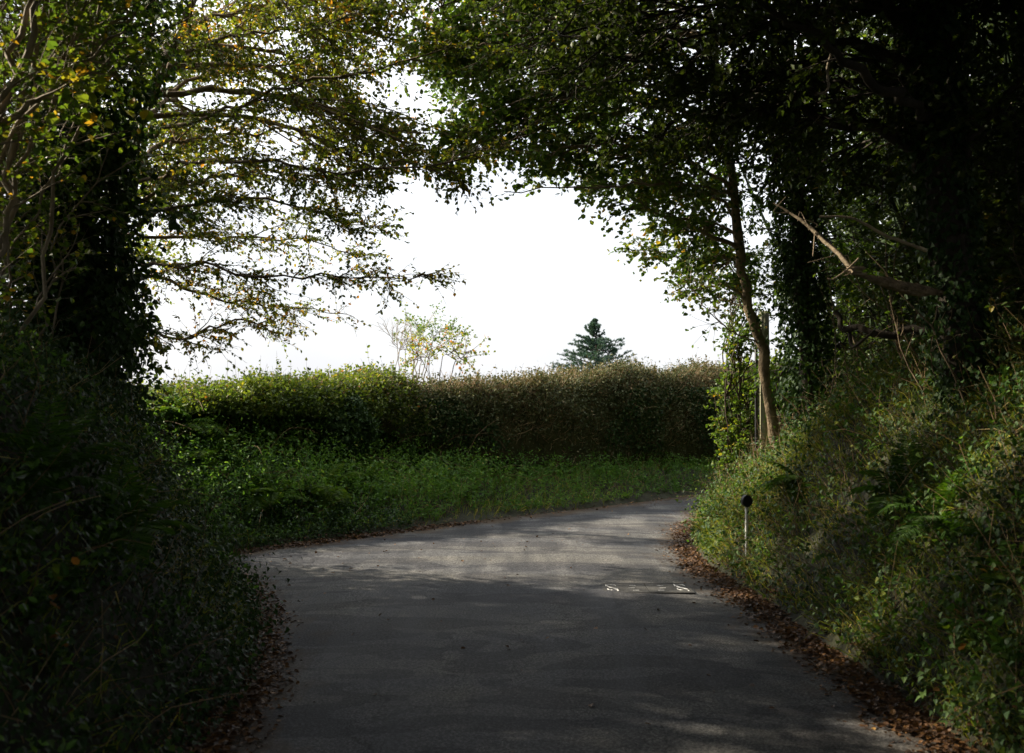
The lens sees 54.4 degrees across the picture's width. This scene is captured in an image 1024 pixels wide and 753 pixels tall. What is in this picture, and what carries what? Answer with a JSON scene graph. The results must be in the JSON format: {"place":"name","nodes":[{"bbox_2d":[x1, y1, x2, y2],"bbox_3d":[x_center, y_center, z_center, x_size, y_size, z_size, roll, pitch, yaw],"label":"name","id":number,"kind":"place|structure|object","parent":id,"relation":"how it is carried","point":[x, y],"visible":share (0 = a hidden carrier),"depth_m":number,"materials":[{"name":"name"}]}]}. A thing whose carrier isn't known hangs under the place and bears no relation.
{"place":"outdoors","nodes":[
{"label":"outdoors","id":0,"kind":"place"},
{"bbox_2d":[0,0,886,386],"label":"sky","id":1,"kind":"structure","parent":0,"point":[536,273],"materials":[{"name":"white"}]},
{"bbox_2d":[0,316,1023,752],"bbox_3d":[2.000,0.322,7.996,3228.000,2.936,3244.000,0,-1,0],"label":"ground","id":2,"kind":"structure","parent":0,"point":[26,641],"depth_m":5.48,"materials":[{"name":"green plant"}]},
{"bbox_2d":[1,557,88,620],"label":"broadleaf plant","id":3,"kind":"object","parent":2,"relation":"on","point":[60,572],"visible":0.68,"depth_m":3.98,"materials":[{"name":"green plant"}]},
{"bbox_2d":[0,390,133,514],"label":"fern","id":4,"kind":"object","parent":2,"relation":"on","point":[61,483],"visible":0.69,"depth_m":4.72,"materials":[{"name":"green plant"}]},
{"bbox_2d":[48,551,97,599],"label":"broadleaf plant","id":5,"kind":"object","parent":2,"relation":"on","point":[75,571],"visible":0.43,"depth_m":4.37,"materials":[{"name":"green plant"}]},
{"bbox_2d":[0,0,204,446],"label":"ivy clad tree","id":6,"kind":"object","parent":2,"relation":"on","point":[113,316],"visible":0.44,"depth_m":7.38,"materials":[{"name":"green plant"}]},
{"bbox_2d":[0,0,207,428],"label":"hedgerow tree","id":7,"kind":"object","parent":2,"relation":"on","point":[156,306],"visible":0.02,"depth_m":9.42,"materials":[{"name":"green plant"}]},
{"bbox_2d":[0,0,213,358],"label":"hazel stool","id":8,"kind":"object","parent":2,"relation":"on","point":[32,64],"visible":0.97,"depth_m":5.98,"materials":[{"name":"green plant"}]},
{"bbox_2d":[72,456,207,571],"bbox_3d":[-2.022,0.678,5.043,0.804,0.534,0.723,0,-1,0],"label":"fern","id":9,"kind":"object","parent":2,"relation":"on","point":[142,532],"visible":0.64,"depth_m":5.13,"materials":[{"name":"green plant"}]},
{"bbox_2d":[149,381,228,435],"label":"fern","id":10,"kind":"object","parent":2,"relation":"on","point":[208,422],"visible":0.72,"depth_m":11.40,"materials":[{"name":"green plant"}]},
{"bbox_2d":[115,0,286,286],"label":"hedgerow tree","id":11,"kind":"object","parent":2,"relation":"on","point":[143,252],"visible":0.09,"depth_m":13.48,"materials":[{"name":"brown plant"}]},
{"bbox_2d":[172,433,246,473],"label":"fern","id":12,"kind":"object","parent":2,"relation":"on","point":[224,456],"visible":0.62,"depth_m":11.12,"materials":[{"name":"green plant"}]},
{"bbox_2d":[0,278,424,752],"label":"ivy ground cover","id":13,"kind":"object","parent":2,"relation":"on","point":[174,629],"visible":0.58,"depth_m":5.16,"materials":[{"name":"green plant"}]},
{"bbox_2d":[237,458,314,514],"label":"fern","id":14,"kind":"object","parent":2,"relation":"on","point":[274,494],"visible":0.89,"depth_m":10.93,"materials":[{"name":"green plant"}]},
{"bbox_2d":[142,345,437,433],"bbox_3d":[-4.365,0.327,12.418,7.209,1.643,2.724,1,-1,-27],"label":"bramble bush","id":15,"kind":"object","parent":2,"relation":"on","point":[278,395],"visible":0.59,"depth_m":12.43,"materials":[{"name":"green plant"}]},
{"bbox_2d":[277,462,362,511],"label":"fern","id":16,"kind":"object","parent":2,"relation":"on","point":[338,492],"visible":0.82,"depth_m":11.40,"materials":[{"name":"green plant"}]},
{"bbox_2d":[109,0,568,373],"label":"beech tree","id":17,"kind":"object","parent":2,"relation":"on","point":[344,17],"visible":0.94,"depth_m":8.91,"materials":[{"name":"green plant"}]},
{"bbox_2d":[331,463,386,492],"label":"fern","id":18,"kind":"object","parent":2,"relation":"on","point":[370,474],"visible":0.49,"depth_m":12.38,"materials":[{"name":"green plant"}]},
{"bbox_2d":[377,314,418,370],"bbox_3d":[-2.389,-0.183,21.872,1.103,2.434,1.328,1,-1,-38],"label":"bare sapling","id":19,"kind":"object","parent":2,"relation":"on","point":[397,340],"visible":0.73,"depth_m":22.07,"materials":[{"name":"green plant"}]},
{"bbox_2d":[393,300,477,380],"bbox_3d":[-1.859,-0.377,23.991,2.080,2.908,1.381,0,-1,0],"label":"ash sapling","id":20,"kind":"object","parent":2,"relation":"on","point":[450,327],"visible":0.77,"depth_m":23.97,"materials":[{"name":"green plant"}]},
{"bbox_2d":[400,324,495,382],"bbox_3d":[-1.282,-0.049,19.989,1.941,2.105,1.493,0,-1,0],"label":"field maple bush","id":21,"kind":"object","parent":2,"relation":"on","point":[439,349],"visible":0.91,"depth_m":19.97,"materials":[{"name":"green plant"}]},
{"bbox_2d":[138,379,759,541],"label":"verge undergrowth","id":22,"kind":"object","parent":2,"relation":"on","point":[675,465],"visible":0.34,"depth_m":13.28,"materials":[{"name":"green plant"}]},
{"bbox_2d":[166,348,839,465],"bbox_3d":[9.462,0.230,22.402,34.441,2.741,3.280,1,-1,-35],"label":"clipped hedge","id":23,"kind":"object","parent":2,"relation":"on","point":[638,408],"visible":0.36,"depth_m":15.57,"materials":[{"name":"green plant"}]},
{"bbox_2d":[298,391,384,471],"bbox_3d":[-2.258,0.787,12.965,1.053,1.204,0.946,0,-1,-25],"label":"ivy bush","id":24,"kind":"object","parent":23,"relation":"attached to","point":[347,423],"visible":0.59,"depth_m":12.73,"materials":[{"name":"green plant"}]},
{"bbox_2d":[0,300,1023,752],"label":"bank weeds","id":25,"kind":"object","parent":2,"relation":"on","point":[270,452],"visible":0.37,"depth_m":8.07,"materials":[{"name":"green plant"}]},
{"bbox_2d":[0,270,1023,752],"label":"dry stems","id":26,"kind":"object","parent":2,"relation":"on","point":[1002,332],"visible":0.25,"depth_m":6.58,"materials":[{"name":"plant"}]},
{"bbox_2d":[371,0,781,449],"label":"leaning tree","id":27,"kind":"object","parent":2,"relation":"on","point":[491,117],"visible":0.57,"depth_m":10.32,"materials":[{"name":"green plant"}]},
{"bbox_2d":[533,318,641,375],"bbox_3d":[2.819,-0.433,35.892,4.193,3.418,4.170,0,-1,0],"label":"spruce tree","id":28,"kind":"object","parent":2,"relation":"on","point":[597,345],"visible":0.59,"depth_m":35.86,"materials":[{"name":"green plant"}]},
{"bbox_2d":[393,0,1023,418],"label":"oak tree","id":29,"kind":"object","parent":2,"relation":"on","point":[935,130],"visible":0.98,"depth_m":7.24,"materials":[{"name":"green plant"}]},
{"bbox_2d":[815,0,837,94],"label":"hanging vine","id":30,"kind":"object","parent":29,"relation":"hanging from","point":[827,79],"visible":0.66,"depth_m":6.07,"materials":[{"name":"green plant"}]},
{"bbox_2d":[773,198,942,303],"bbox_3d":[2.361,-0.823,6.438,1.204,0.722,0.535,0,-1,-8],"label":"fallen bough","id":31,"kind":"object","parent":29,"relation":"hanging from","point":[909,288],"visible":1,"depth_m":6.40,"materials":[{"name":"brown wood"}]},
{"bbox_2d":[819,215,927,251],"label":"bare branch","id":32,"kind":"object","parent":31,"relation":"attached to","point":[920,248],"visible":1,"depth_m":6.04,"materials":[{"name":"brown wood"}]},
{"bbox_2d":[741,495,752,556],"bbox_3d":[2.046,1.352,8.678,0.104,0.637,0.044,0,-1,-20],"label":"marker post","id":33,"kind":"object","parent":2,"relation":"on","point":[746,501],"visible":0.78,"depth_m":8.66,"materials":[{"name":"white paint"}]},
{"bbox_2d":[703,264,798,485],"bbox_3d":[3.045,0.006,12.349,1.330,3.100,1.092,0,-1,0],"label":"hazel bush","id":34,"kind":"object","parent":2,"relation":"on","point":[729,426],"visible":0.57,"depth_m":12.30,"materials":[{"name":"green plant"}]},
{"bbox_2d":[754,308,769,458],"bbox_3d":[2.991,0.161,11.884,0.185,1.954,0.119,1,-1,-27],"label":"utility pole","id":35,"kind":"object","parent":2,"relation":"on","point":[764,318],"visible":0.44,"depth_m":11.86,"materials":[{"name":"brown wood"}]},
{"bbox_2d":[754,461,806,503],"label":"fern","id":36,"kind":"object","parent":2,"relation":"on","point":[777,481],"visible":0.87,"depth_m":8.32,"materials":[{"name":"green plant"}]},
{"bbox_2d":[671,2,894,431],"bbox_3d":[3.136,-1.887,10.946,2.838,5.539,2.073,0,-1,0],"label":"ivy clad tree","id":37,"kind":"object","parent":2,"relation":"on","point":[797,270],"visible":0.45,"depth_m":10.38,"materials":[{"name":"green plant"}]},
{"bbox_2d":[724,92,929,416],"bbox_3d":[4.231,-1.260,12.399,3.082,5.032,2.557,0,-1,0],"label":"thicket tree","id":38,"kind":"object","parent":2,"relation":"on","point":[898,267],"visible":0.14,"depth_m":12.10,"materials":[{"name":"green plant"}]},
{"bbox_2d":[675,278,1023,752],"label":"ivy ground cover","id":39,"kind":"object","parent":2,"relation":"on","point":[1002,747],"visible":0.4,"depth_m":6.28,"materials":[{"name":"green plant"}]},
{"bbox_2d":[833,286,927,348],"bbox_3d":[3.037,-0.508,7.914,0.652,0.702,0.854,0,-1,-20],"label":"dark log","id":40,"kind":"object","parent":39,"relation":"on","point":[881,334],"visible":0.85,"depth_m":7.94,"materials":[{"name":"brown wood"}]},
{"bbox_2d":[738,2,1023,383],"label":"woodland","id":41,"kind":"object","parent":2,"relation":"on","point":[1006,59],"visible":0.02,"depth_m":15.55,"materials":[{"name":"green plant"}]},
{"bbox_2d":[845,428,933,526],"bbox_3d":[2.553,0.644,6.529,0.649,0.632,0.686,0,-1,0],"label":"fern","id":42,"kind":"object","parent":2,"relation":"on","point":[878,497],"visible":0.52,"depth_m":6.60,"materials":[{"name":"green plant"}]},
{"bbox_2d":[801,164,1023,411],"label":"elder bush","id":43,"kind":"object","parent":2,"relation":"on","point":[933,300],"visible":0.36,"depth_m":7.58,"materials":[{"name":"brown plant"}]},
{"bbox_2d":[877,469,972,548],"bbox_3d":[2.518,0.767,5.796,0.620,0.478,0.580,0,-1,-26],"label":"fern","id":44,"kind":"object","parent":2,"relation":"on","point":[904,528],"visible":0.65,"depth_m":5.82,"materials":[{"name":"green plant"}]},
{"bbox_2d":[862,63,1023,361],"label":"thicket tree","id":45,"kind":"object","parent":2,"relation":"on","point":[906,233],"visible":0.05,"depth_m":9.73,"materials":[{"name":"green plant"}]},
{"bbox_2d":[935,597,979,654],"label":"broadleaf plant","id":46,"kind":"object","parent":2,"relation":"on","point":[963,644],"visible":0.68,"depth_m":4.95,"materials":[{"name":"green plant"}]},
{"bbox_2d":[900,55,1023,347],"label":"thicket tree","id":47,"kind":"object","parent":2,"relation":"on","point":[1009,213],"visible":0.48,"depth_m":7.39,"materials":[{"name":"green plant"}]},
{"bbox_2d":[955,517,994,553],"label":"broadleaf plant","id":48,"kind":"object","parent":2,"relation":"on","point":[979,540],"visible":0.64,"depth_m":5.36,"materials":[{"name":"green plant"}]},
{"bbox_2d":[978,543,1023,599],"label":"broadleaf plant","id":49,"kind":"object","parent":2,"relation":"on","point":[989,578],"visible":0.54,"depth_m":4.88,"materials":[{"name":"green plant"}]},
{"bbox_2d":[981,615,1023,674],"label":"broadleaf plant","id":50,"kind":"object","parent":2,"relation":"on","point":[998,621],"visible":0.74,"depth_m":4.52,"materials":[{"name":"green plant"}]},
{"bbox_2d":[186,495,961,752],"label":"road","id":51,"kind":"structure","parent":0,"point":[423,675],"depth_m":6.08,"materials":[{"name":"grey asphalt"}]},
{"bbox_2d":[0,382,1022,752],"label":"fallen leaves","id":52,"kind":"object","parent":51,"relation":"on","point":[946,738],"visible":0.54,"depth_m":5.67,"materials":[{"name":"brown plant"}]},
{"bbox_2d":[601,583,694,593],"bbox_3d":[1.105,1.747,8.171,0.720,0.040,0.400,0,-1,0],"label":"road marking","id":53,"kind":"object","parent":51,"relation":"on","point":[675,588],"visible":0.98,"depth_m":8.17,"materials":[{"name":"paint"}]}
]}

